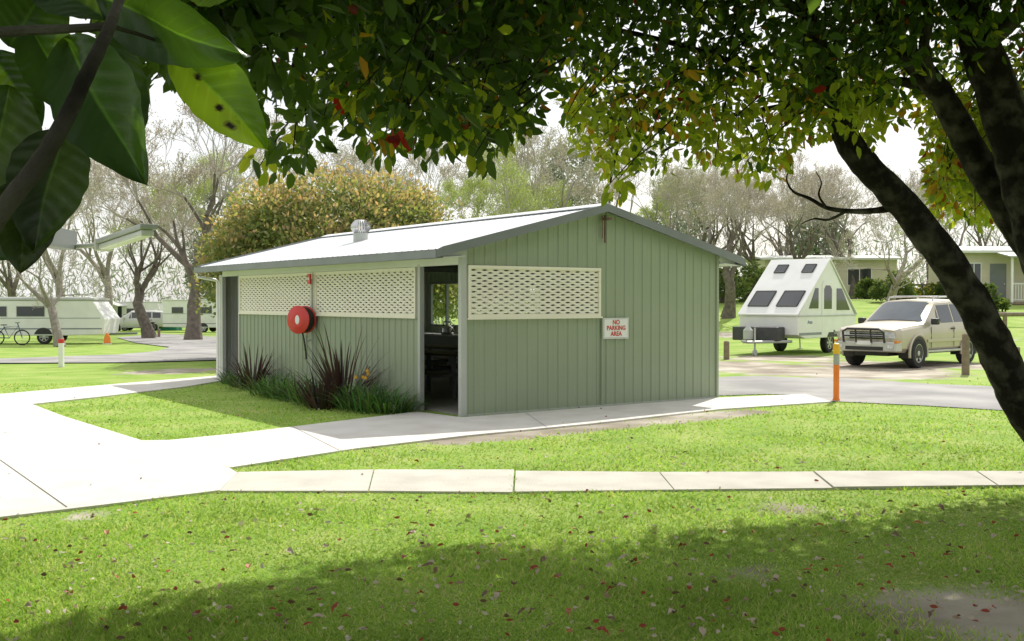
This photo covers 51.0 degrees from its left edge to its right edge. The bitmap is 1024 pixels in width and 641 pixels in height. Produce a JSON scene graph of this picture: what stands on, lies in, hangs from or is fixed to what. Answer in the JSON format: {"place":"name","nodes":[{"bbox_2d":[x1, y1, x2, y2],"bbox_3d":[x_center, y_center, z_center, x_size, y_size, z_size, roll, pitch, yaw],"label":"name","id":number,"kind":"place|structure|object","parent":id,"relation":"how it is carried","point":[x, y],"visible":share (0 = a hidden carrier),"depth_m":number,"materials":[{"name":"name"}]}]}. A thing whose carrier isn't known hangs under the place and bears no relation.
{"place":"outdoors","nodes":[
{"label":"outdoors","id":0,"kind":"place"},
{"bbox_2d":[48,228,76,249],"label":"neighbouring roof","id":1,"kind":"structure","parent":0,"point":[64,239],"depth_m":7.91,"materials":[{"name":"grey metal"}]},
{"bbox_2d":[75,224,157,250],"bbox_3d":[-2.841,-0.585,7.718,0.188,0.145,1.342,-1,1,-41],"label":"fluorescent light","id":2,"kind":"object","parent":1,"relation":"attached to","point":[126,236],"visible":0.99,"depth_m":7.52,"materials":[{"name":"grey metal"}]},
{"bbox_2d":[0,334,215,362],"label":"road","id":3,"kind":"structure","parent":0,"point":[179,348],"depth_m":34.29,"materials":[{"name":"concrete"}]},
{"bbox_2d":[159,327,181,329],"bbox_3d":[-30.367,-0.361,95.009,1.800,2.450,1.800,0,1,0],"label":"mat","id":4,"kind":"object","parent":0,"point":[171,328],"visible":0.08,"depth_m":94.13,"materials":[{"name":"green fabric"}]},
{"bbox_2d":[0,376,831,519],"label":"path","id":5,"kind":"structure","parent":0,"point":[66,461],"depth_m":12.36,"materials":[{"name":"concrete"}]},
{"bbox_2d":[0,460,66,506],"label":"path joint","id":6,"kind":"object","parent":5,"relation":"on","point":[34,484],"visible":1,"depth_m":9.52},
{"bbox_2d":[0,299,1023,640],"bbox_3d":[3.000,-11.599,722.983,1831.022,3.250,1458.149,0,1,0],"label":"ground","id":7,"kind":"structure","parent":0,"point":[810,359],"depth_m":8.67,"materials":[{"name":"plant"}]},
{"bbox_2d":[0,260,19,296],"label":"bare tree","id":8,"kind":"object","parent":7,"relation":"on","point":[9,285],"visible":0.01,"depth_m":73.76,"materials":[{"name":"brown plant"}]},
{"bbox_2d":[0,322,29,344],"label":"bicycle","id":9,"kind":"object","parent":7,"relation":"on","point":[3,337],"visible":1,"depth_m":45.86,"materials":[{"name":"metal"}]},
{"bbox_2d":[58,339,63,366],"bbox_3d":[-11.245,0.814,26.800,0.114,0.700,0.114,0,1,0],"label":"marker post","id":10,"kind":"object","parent":7,"relation":"on","point":[60,352],"visible":1,"depth_m":26.75,"materials":[{"name":"white paint"}]},
{"bbox_2d":[4,217,117,346],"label":"bare tree","id":11,"kind":"object","parent":7,"relation":"on","point":[47,302],"visible":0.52,"depth_m":45.56,"materials":[{"name":"grey plant"}]},
{"bbox_2d":[0,297,137,343],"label":"caravan","id":12,"kind":"object","parent":7,"relation":"on","point":[87,315],"visible":0.7,"depth_m":47.95,"materials":[{"name":"white paint"}]},
{"bbox_2d":[0,306,6,316],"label":"window","id":13,"kind":"structure","parent":12,"relation":"in","point":[3,309],"depth_m":47.78,"materials":[{"name":"grey glass"}]},
{"bbox_2d":[16,306,44,316],"bbox_3d":[-21.439,-0.405,47.848,1.260,0.490,0.016,0,1,-3],"label":"window","id":14,"kind":"structure","parent":12,"relation":"in","point":[21,311],"depth_m":47.84,"materials":[{"name":"grey glass"}]},
{"bbox_2d":[42,160,117,296],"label":"bare tree","id":15,"kind":"object","parent":7,"relation":"on","point":[49,262],"depth_m":110.58,"materials":[{"name":"grey plant"}]},
{"bbox_2d":[1,152,173,306],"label":"bare tree","id":16,"kind":"object","parent":7,"relation":"on","point":[104,272],"visible":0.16,"depth_m":88.18,"materials":[{"name":"grey plant"}]},
{"bbox_2d":[103,333,111,343],"bbox_3d":[-18.059,0.809,47.912,0.300,0.500,0.300,-1,1,-42],"label":"marker cone","id":17,"kind":"object","parent":7,"relation":"on","point":[107,340],"visible":0.99,"depth_m":47.81,"materials":[{"name":"orange plastic"}]},
{"bbox_2d":[113,301,127,330],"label":"awning","id":18,"kind":"object","parent":7,"relation":"on","point":[117,304],"visible":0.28,"depth_m":89.78,"materials":[{"name":"white paint"}]},
{"bbox_2d":[0,0,267,273],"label":"leafy branch","id":19,"kind":"object","parent":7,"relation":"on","point":[92,92],"visible":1,"depth_m":0.84,"materials":[{"name":"green plant"}]},
{"bbox_2d":[113,302,162,330],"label":"caravan","id":20,"kind":"object","parent":7,"relation":"on","point":[129,307],"visible":0.27,"depth_m":90.98,"materials":[{"name":"white paint"}]},
{"bbox_2d":[116,306,122,317],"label":"door","id":21,"kind":"structure","parent":20,"relation":"in","point":[120,308],"depth_m":90.85,"materials":[{"name":"white paint"}]},
{"bbox_2d":[118,309,162,330],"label":"parked car","id":22,"kind":"object","parent":7,"relation":"on","point":[129,320],"visible":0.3,"depth_m":85.47,"materials":[{"name":"silver metal"}]},
{"bbox_2d":[81,182,220,337],"bbox_3d":[-19.643,-3.341,58.849,7.550,8.967,5.774,0,1,-16],"label":"bare tree","id":23,"kind":"object","parent":7,"relation":"on","point":[146,327],"visible":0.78,"depth_m":59.62,"materials":[{"name":"grey plant"}]},
{"bbox_2d":[45,100,311,339],"bbox_3d":[-17.502,-6.047,56.190,13.677,14.245,8.765,0,1,15],"label":"bare tree","id":24,"kind":"object","parent":7,"relation":"on","point":[193,330],"visible":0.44,"depth_m":55.78,"materials":[{"name":"grey plant"}]},
{"bbox_2d":[106,147,270,279],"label":"bare tree","id":25,"kind":"object","parent":7,"relation":"on","point":[195,198],"visible":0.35,"depth_m":65.88,"materials":[{"name":"grey plant"}]},
{"bbox_2d":[162,299,215,331],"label":"caravan","id":26,"kind":"object","parent":7,"relation":"on","point":[174,313],"visible":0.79,"depth_m":83.08,"materials":[{"name":"white paint"}]},
{"bbox_2d":[171,307,182,312],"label":"window","id":27,"kind":"structure","parent":26,"relation":"in","point":[173,309],"depth_m":83.11,"materials":[{"name":"grey glass"}]},
{"bbox_2d":[200,307,211,313],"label":"window","id":28,"kind":"structure","parent":26,"relation":"in","point":[202,310],"depth_m":82.86,"materials":[{"name":"grey glass"}]},
{"bbox_2d":[182,186,247,299],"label":"bare tree","id":29,"kind":"object","parent":7,"relation":"on","point":[191,260],"visible":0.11,"depth_m":98.99,"materials":[{"name":"brown plant"}]},
{"bbox_2d":[212,369,242,384],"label":"strap leaf plant","id":30,"kind":"object","parent":7,"relation":"on","point":[223,380],"visible":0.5,"depth_m":21.38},
{"bbox_2d":[215,369,256,387],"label":"strap leaf plant","id":31,"kind":"object","parent":7,"relation":"on","point":[231,382],"visible":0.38,"depth_m":20.41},
{"bbox_2d":[210,342,290,389],"bbox_3d":[-4.841,0.818,20.099,1.793,0.946,1.759,0,1,0],"label":"flax plant","id":32,"kind":"object","parent":7,"relation":"on","point":[248,374],"visible":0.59,"depth_m":19.99,"materials":[{"name":"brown plant"}]},
{"bbox_2d":[234,368,281,395],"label":"strap leaf plant","id":33,"kind":"object","parent":7,"relation":"on","point":[255,388],"visible":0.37,"depth_m":18.81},
{"bbox_2d":[172,141,348,227],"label":"bare tree","id":34,"kind":"object","parent":7,"relation":"on","point":[232,158],"visible":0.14,"depth_m":78.98,"materials":[{"name":"brown plant"}]},
{"bbox_2d":[238,371,307,398],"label":"strap leaf plant","id":35,"kind":"object","parent":7,"relation":"on","point":[268,395],"visible":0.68,"depth_m":18.15,"materials":[{"name":"plant"}]},
{"bbox_2d":[286,546,293,553],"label":"fallen leaf","id":36,"kind":"object","parent":7,"relation":"on","point":[289,549],"visible":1,"depth_m":6.96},
{"bbox_2d":[259,368,321,401],"bbox_3d":[-3.547,1.060,17.713,1.486,0.544,1.424,0,1,0],"label":"strap leaf plant","id":37,"kind":"object","parent":7,"relation":"on","point":[286,397],"visible":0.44,"depth_m":17.77,"materials":[{"name":"plant"}]},
{"bbox_2d":[220,469,372,492],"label":"paving slab","id":38,"kind":"structure","parent":7,"relation":"on","point":[332,481],"depth_m":9.70,"materials":[{"name":"concrete"}]},
{"bbox_2d":[265,373,350,405],"bbox_3d":[-3.279,1.091,17.042,1.389,0.507,1.226,-1,1,-38],"label":"strap leaf plant","id":39,"kind":"object","parent":7,"relation":"on","point":[299,396],"visible":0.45,"depth_m":16.92,"materials":[{"name":"plant"}]},
{"bbox_2d":[288,363,361,409],"bbox_3d":[-2.829,0.980,16.525,1.333,0.751,1.232,0,1,0],"label":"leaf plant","id":40,"kind":"object","parent":7,"relation":"on","point":[320,403],"visible":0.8,"depth_m":16.31,"materials":[{"name":"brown plant"}]},
{"bbox_2d":[266,322,391,406],"bbox_3d":[-2.697,0.681,17.034,2.299,1.330,2.255,0,1,25],"label":"flax plant","id":41,"kind":"object","parent":7,"relation":"on","point":[340,379],"visible":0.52,"depth_m":16.73,"materials":[{"name":"purple plant"}]},
{"bbox_2d":[186,159,476,320],"bbox_3d":[-5.067,-1.698,30.957,8.836,5.665,7.445,0,1,0],"label":"photinia shrub","id":42,"kind":"object","parent":7,"relation":"on","point":[272,219],"visible":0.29,"depth_m":29.36,"materials":[{"name":"green plant"}]},
{"bbox_2d":[238,123,428,219],"bbox_3d":[-9.271,-5.009,57.623,10.803,12.220,11.155,1,1,41],"label":"bare tree","id":43,"kind":"object","parent":7,"relation":"on","point":[365,166],"visible":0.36,"depth_m":57.98,"materials":[{"name":"grey plant"}]},
{"bbox_2d":[318,384,390,410],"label":"strap leaf plant","id":44,"kind":"object","parent":7,"relation":"on","point":[341,405],"visible":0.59,"depth_m":16.16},
{"bbox_2d":[348,369,369,397],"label":"daffodil clump","id":45,"kind":"object","parent":7,"relation":"on","point":[363,376],"visible":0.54,"depth_m":16.55,"materials":[{"name":"yellow plant"}]},
{"bbox_2d":[328,372,408,413],"bbox_3d":[-2.122,1.062,15.969,1.348,0.604,1.435,1,1,30],"label":"strap leaf plant","id":46,"kind":"object","parent":7,"relation":"on","point":[366,405],"visible":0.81,"depth_m":15.82,"materials":[{"name":"plant"}]},
{"bbox_2d":[347,379,434,414],"bbox_3d":[-1.789,1.122,15.826,1.382,0.489,1.388,0,1,0],"label":"strap leaf plant","id":47,"kind":"object","parent":7,"relation":"on","point":[387,409],"visible":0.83,"depth_m":15.67,"materials":[{"name":"plant"}]},
{"bbox_2d":[314,141,490,223],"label":"bare tree","id":48,"kind":"object","parent":7,"relation":"on","point":[442,170],"visible":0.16,"depth_m":70.54,"materials":[{"name":"brown plant"}]},
{"bbox_2d":[375,391,432,413],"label":"strap leaf plant","id":49,"kind":"object","parent":7,"relation":"on","point":[406,406],"visible":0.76,"depth_m":15.84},
{"bbox_2d":[369,469,513,493],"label":"paving slab","id":50,"kind":"structure","parent":7,"relation":"on","point":[456,481],"depth_m":9.70,"materials":[{"name":"concrete"}]},
{"bbox_2d":[194,203,745,416],"bbox_3d":[-1.364,-0.320,20.523,6.180,3.195,9.832,-1,1,-36],"label":"camp kitchen","id":51,"kind":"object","parent":7,"relation":"on","point":[583,271],"visible":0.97,"depth_m":17.07,"materials":[{"name":"green metal"}]},
{"bbox_2d":[287,274,315,384],"bbox_3d":[-3.711,0.230,19.037,0.498,2.110,0.302,1,1,28],"label":"fire hose reel","id":52,"kind":"object","parent":51,"relation":"attached to","point":[301,319],"visible":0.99,"depth_m":18.95,"materials":[{"name":"red metal"}]},
{"bbox_2d":[424,350,457,398],"bbox_3d":[-1.230,0.914,18.533,1.720,0.740,1.800,-1,1,-44],"label":"picnic table","id":53,"kind":"object","parent":51,"relation":"on","point":[429,372],"visible":0.46,"depth_m":18.01,"materials":[{"name":"black wood"}]},
{"bbox_2d":[424,322,457,372],"bbox_3d":[-1.589,0.618,24.600,0.630,1.172,2.300,-1,1,-36],"label":"kitchen bench","id":54,"kind":"object","parent":51,"relation":"on","point":[439,338],"visible":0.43,"depth_m":24.17,"materials":[{"name":"black metal"}]},
{"bbox_2d":[440,321,455,333],"bbox_3d":[-1.458,0.164,24.193,0.331,0.290,0.331,0,1,9],"label":"kettle","id":55,"kind":"object","parent":54,"relation":"on","point":[446,329],"visible":0.99,"depth_m":24.08,"materials":[{"name":"silver metal"}]},
{"bbox_2d":[424,344,457,385],"bbox_3d":[-1.427,0.865,21.218,1.720,0.740,1.800,-1,1,-44],"label":"picnic table","id":56,"kind":"object","parent":51,"relation":"on","point":[439,360],"visible":0.34,"depth_m":20.78,"materials":[{"name":"wood"}]},
{"bbox_2d":[430,281,457,326],"bbox_3d":[-1.537,-0.387,25.171,0.070,1.040,1.400,-1,1,-36],"label":"window frame","id":57,"kind":"structure","parent":51,"relation":"in","point":[456,282],"depth_m":25.16,"materials":[{"name":"grey metal"}]},
{"bbox_2d":[603,318,628,338],"bbox_3d":[1.632,0.122,16.832,0.520,0.325,0.010,-1,1,-36],"label":"parking sign","id":58,"kind":"object","parent":51,"relation":"attached to","point":[615,328],"visible":1,"depth_m":16.82,"materials":[{"name":"metal"}]},
{"bbox_2d":[435,136,545,308],"bbox_3d":[-0.799,-3.401,45.576,5.510,8.531,6.580,0,1,24],"label":"bare tree","id":59,"kind":"object","parent":7,"relation":"on","point":[470,186],"visible":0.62,"depth_m":45.35,"materials":[{"name":"plant"}]},
{"bbox_2d":[0,166,1006,323],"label":"woods","id":60,"kind":"object","parent":7,"relation":"on","point":[172,280],"visible":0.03,"depth_m":132.94,"materials":[{"name":"plant"}]},
{"bbox_2d":[2,373,1023,640],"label":"leaf litter","id":61,"kind":"object","parent":7,"relation":"on","point":[124,607],"visible":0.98,"depth_m":6.25,"materials":[{"name":"plant"}]},
{"bbox_2d":[462,156,577,312],"bbox_3d":[0.622,-4.829,63.694,6.945,10.753,8.294,0,1,-8],"label":"bare tree","id":62,"kind":"object","parent":7,"relation":"on","point":[547,193],"visible":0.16,"depth_m":62.73,"materials":[{"name":"grey plant"}]},
{"bbox_2d":[436,95,620,217],"bbox_3d":[1.372,-5.967,60.353,11.664,13.194,12.044,0,1,21],"label":"bare tree","id":63,"kind":"object","parent":7,"relation":"on","point":[528,162],"visible":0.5,"depth_m":58.81,"materials":[{"name":"grey plant"}]},
{"bbox_2d":[75,0,1023,441],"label":"foreground tree","id":64,"kind":"object","parent":7,"relation":"on","point":[975,156],"visible":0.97,"depth_m":7.77,"materials":[{"name":"green plant"}]},
{"bbox_2d":[540,140,600,207],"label":"tree","id":65,"kind":"object","parent":7,"relation":"on","point":[563,177],"visible":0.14,"depth_m":96.64,"materials":[{"name":"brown plant"}]},
{"bbox_2d":[492,130,671,212],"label":"bare tree","id":66,"kind":"object","parent":7,"relation":"on","point":[587,199],"visible":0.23,"depth_m":79.75,"materials":[{"name":"brown plant"}]},
{"bbox_2d":[515,471,672,493],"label":"paving slab","id":67,"kind":"structure","parent":7,"relation":"on","point":[555,481],"depth_m":9.70,"materials":[{"name":"concrete"}]},
{"bbox_2d":[596,626,608,633],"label":"fallen leaf","id":68,"kind":"object","parent":7,"relation":"on","point":[603,628],"visible":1,"depth_m":5.27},
{"bbox_2d":[608,144,751,249],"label":"bare tree","id":69,"kind":"object","parent":7,"relation":"on","point":[694,190],"visible":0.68,"depth_m":59.51,"materials":[{"name":"grey plant"}]},
{"bbox_2d":[645,171,719,267],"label":"tree","id":70,"kind":"object","parent":7,"relation":"on","point":[680,221],"visible":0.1,"depth_m":99.09,"materials":[{"name":"brown plant"}]},
{"bbox_2d":[633,151,755,242],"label":"bare tree","id":71,"kind":"object","parent":7,"relation":"on","point":[648,211],"visible":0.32,"depth_m":71.28,"materials":[{"name":"grey plant"}]},
{"bbox_2d":[699,626,705,635],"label":"fallen leaf","id":72,"kind":"object","parent":7,"relation":"on","point":[702,630],"visible":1,"depth_m":5.26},
{"bbox_2d":[638,154,779,254],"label":"bare tree","id":73,"kind":"object","parent":7,"relation":"on","point":[713,239],"visible":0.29,"depth_m":63.38,"materials":[{"name":"brown plant"}]},
{"bbox_2d":[723,341,728,359],"bbox_3d":[6.051,0.840,30.298,0.170,0.520,0.170,0,1,0],"label":"timber post","id":74,"kind":"object","parent":7,"relation":"on","point":[726,351],"visible":1,"depth_m":30.23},
{"bbox_2d":[719,268,752,302],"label":"garden bush","id":75,"kind":"object","parent":7,"relation":"on","point":[743,286],"visible":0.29,"depth_m":57.59,"materials":[{"name":"green plant"}]},
{"bbox_2d":[685,162,800,318],"bbox_3d":[11.044,-3.734,50.295,4.760,7.392,6.224,0,1,-7],"label":"bare tree","id":76,"kind":"object","parent":7,"relation":"on","point":[729,308],"visible":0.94,"depth_m":49.58,"materials":[{"name":"grey plant"}]},
{"bbox_2d":[723,258,765,297],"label":"garden bush","id":77,"kind":"object","parent":7,"relation":"on","point":[756,275],"visible":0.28,"depth_m":59.56,"materials":[{"name":"green plant"}]},
{"bbox_2d":[688,169,802,269],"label":"bare tree","id":78,"kind":"object","parent":7,"relation":"on","point":[750,256],"visible":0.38,"depth_m":61.05,"materials":[{"name":"brown plant"}]},
{"bbox_2d":[660,471,831,491],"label":"paving slab","id":79,"kind":"structure","parent":7,"relation":"on","point":[743,481],"depth_m":9.70,"materials":[{"name":"concrete"}]},
{"bbox_2d":[719,147,844,254],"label":"bare tree","id":80,"kind":"object","parent":7,"relation":"on","point":[779,252],"visible":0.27,"depth_m":75.36,"materials":[{"name":"brown plant"}]},
{"bbox_2d":[732,258,856,355],"bbox_3d":[8.719,-0.466,33.963,2.060,2.997,5.676,1,1,42],"label":"camper trailer","id":81,"kind":"object","parent":7,"relation":"on","point":[799,299],"visible":0.99,"depth_m":33.55,"materials":[{"name":"white paint"}]},
{"bbox_2d":[734,165,866,258],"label":"bare tree","id":82,"kind":"object","parent":7,"relation":"on","point":[811,236],"visible":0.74,"depth_m":58.53,"materials":[{"name":"brown plant"}]},
{"bbox_2d":[752,149,884,254],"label":"bare tree","id":83,"kind":"object","parent":7,"relation":"on","point":[833,248],"visible":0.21,"depth_m":88.42,"materials":[{"name":"grey plant"}]},
{"bbox_2d":[782,194,855,254],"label":"tree","id":84,"kind":"object","parent":7,"relation":"on","point":[815,250],"visible":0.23,"depth_m":98.56,"materials":[{"name":"brown plant"}]},
{"bbox_2d":[746,255,903,298],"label":"cabin","id":85,"kind":"object","parent":7,"relation":"on","point":[871,261],"visible":0.18,"depth_m":69.94,"materials":[{"name":"white paint"}]},
{"bbox_2d":[847,268,871,285],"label":"window","id":86,"kind":"structure","parent":85,"relation":"in","point":[858,274],"depth_m":69.91,"materials":[{"name":"glass"}]},
{"bbox_2d":[777,170,890,298],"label":"bare tree","id":87,"kind":"object","parent":7,"relation":"on","point":[853,283],"visible":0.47,"depth_m":70.46,"materials":[{"name":"brown plant"}]},
{"bbox_2d":[852,276,877,298],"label":"garden bush","id":88,"kind":"object","parent":7,"relation":"on","point":[862,286],"visible":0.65,"depth_m":65.67,"materials":[{"name":"green plant"}]},
{"bbox_2d":[867,270,920,301],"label":"garden bush","id":89,"kind":"object","parent":7,"relation":"on","point":[879,290],"visible":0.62,"depth_m":57.58,"materials":[{"name":"green plant"}]},
{"bbox_2d":[814,471,996,489],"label":"paving slab","id":90,"kind":"structure","parent":7,"relation":"on","point":[863,480],"depth_m":9.75,"materials":[{"name":"concrete"}]},
{"bbox_2d":[834,296,976,367],"bbox_3d":[10.373,0.248,27.965,4.928,1.788,2.160,-1,1,-43],"label":"parked car","id":91,"kind":"object","parent":7,"relation":"on","point":[912,333],"visible":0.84,"depth_m":26.96,"materials":[{"name":"beige metal"}]},
{"bbox_2d":[857,166,959,297],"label":"bare tree","id":92,"kind":"object","parent":7,"relation":"on","point":[917,180],"visible":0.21,"depth_m":65.10,"materials":[{"name":"brown plant"}]},
{"bbox_2d":[825,161,996,301],"bbox_3d":[16.680,-3.232,43.923,7.924,7.073,6.090,0,1,-24],"label":"bare tree","id":93,"kind":"object","parent":7,"relation":"on","point":[901,275],"visible":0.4,"depth_m":43.60,"materials":[{"name":"grey plant"}]},
{"bbox_2d":[900,285,923,298],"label":"flowering bush","id":94,"kind":"object","parent":7,"relation":"on","point":[919,291],"visible":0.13,"depth_m":60.29,"materials":[{"name":"green plant"}]},
{"bbox_2d":[915,283,928,298],"bbox_3d":[23.660,-1.677,61.960,2.800,0.950,0.160,0,1,0],"label":"timber fence","id":95,"kind":"object","parent":7,"relation":"on","point":[922,284],"visible":0.17,"depth_m":61.87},
{"bbox_2d":[920,281,940,298],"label":"flowering bush","id":96,"kind":"object","parent":7,"relation":"on","point":[928,289],"visible":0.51,"depth_m":60.33,"materials":[{"name":"green plant"}]},
{"bbox_2d":[891,188,980,245],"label":"bare tree","id":97,"kind":"object","parent":7,"relation":"on","point":[962,235],"visible":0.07,"depth_m":68.66,"materials":[{"name":"grey plant"}]},
{"bbox_2d":[927,281,947,298],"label":"garden bush","id":98,"kind":"object","parent":7,"relation":"on","point":[938,288],"visible":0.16,"depth_m":59.73,"materials":[{"name":"green plant"}]},
{"bbox_2d":[961,334,969,374],"bbox_3d":[10.148,0.754,24.025,0.170,0.920,0.170,0,1,0],"label":"timber post","id":99,"kind":"object","parent":7,"relation":"on","point":[965,369],"visible":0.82,"depth_m":23.96,"materials":[{"name":"wood"}]},
{"bbox_2d":[919,246,1023,304],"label":"cabin","id":100,"kind":"object","parent":7,"relation":"on","point":[999,267],"visible":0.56,"depth_m":58.03,"materials":[{"name":"white paint"}]},
{"bbox_2d":[970,263,981,281],"bbox_3d":[24.988,-2.373,58.122,0.820,1.520,0.043,0,1,4],"label":"window","id":101,"kind":"structure","parent":100,"relation":"in","point":[977,267],"depth_m":58.09,"materials":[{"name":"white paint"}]},
{"bbox_2d":[990,264,1005,297],"bbox_3d":[26.262,-2.047,58.028,0.850,2.050,0.067,0,1,4],"label":"door","id":102,"kind":"structure","parent":100,"relation":"in","point":[997,272],"depth_m":58.02,"materials":[{"name":"grey"}]},
{"bbox_2d":[963,209,1008,245],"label":"bare tree","id":103,"kind":"object","parent":7,"relation":"on","point":[979,242],"visible":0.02,"depth_m":80.05,"materials":[{"name":"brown plant"}]},
{"bbox_2d":[983,282,1011,311],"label":"garden bush","id":104,"kind":"object","parent":7,"relation":"on","point":[1002,303],"visible":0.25,"depth_m":51.68,"materials":[{"name":"green plant"}]},
{"bbox_2d":[977,471,1023,487],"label":"paving slab","id":105,"kind":"structure","parent":7,"relation":"on","point":[1008,479],"depth_m":9.86,"materials":[{"name":"concrete"}]},
{"bbox_2d":[998,312,1023,325],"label":"log rail","id":106,"kind":"object","parent":7,"relation":"on","point":[1004,315],"visible":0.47,"depth_m":45.46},
{"bbox_2d":[0,0,1023,302],"label":"sky","id":107,"kind":"structure","parent":0,"point":[903,147],"materials":[{"name":"white"}]},
{"bbox_2d":[719,376,1001,409],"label":"road","id":108,"kind":"structure","parent":0,"point":[907,393],"depth_m":19.66,"materials":[{"name":"asphalt"}]},
{"bbox_2d":[832,343,839,400],"bbox_3d":[5.349,0.851,17.711,0.130,0.955,0.130,0,1,0],"label":"bollard","id":109,"kind":"object","parent":108,"relation":"on","point":[836,355],"visible":0.98,"depth_m":17.67,"materials":[{"name":"orange plastic"}]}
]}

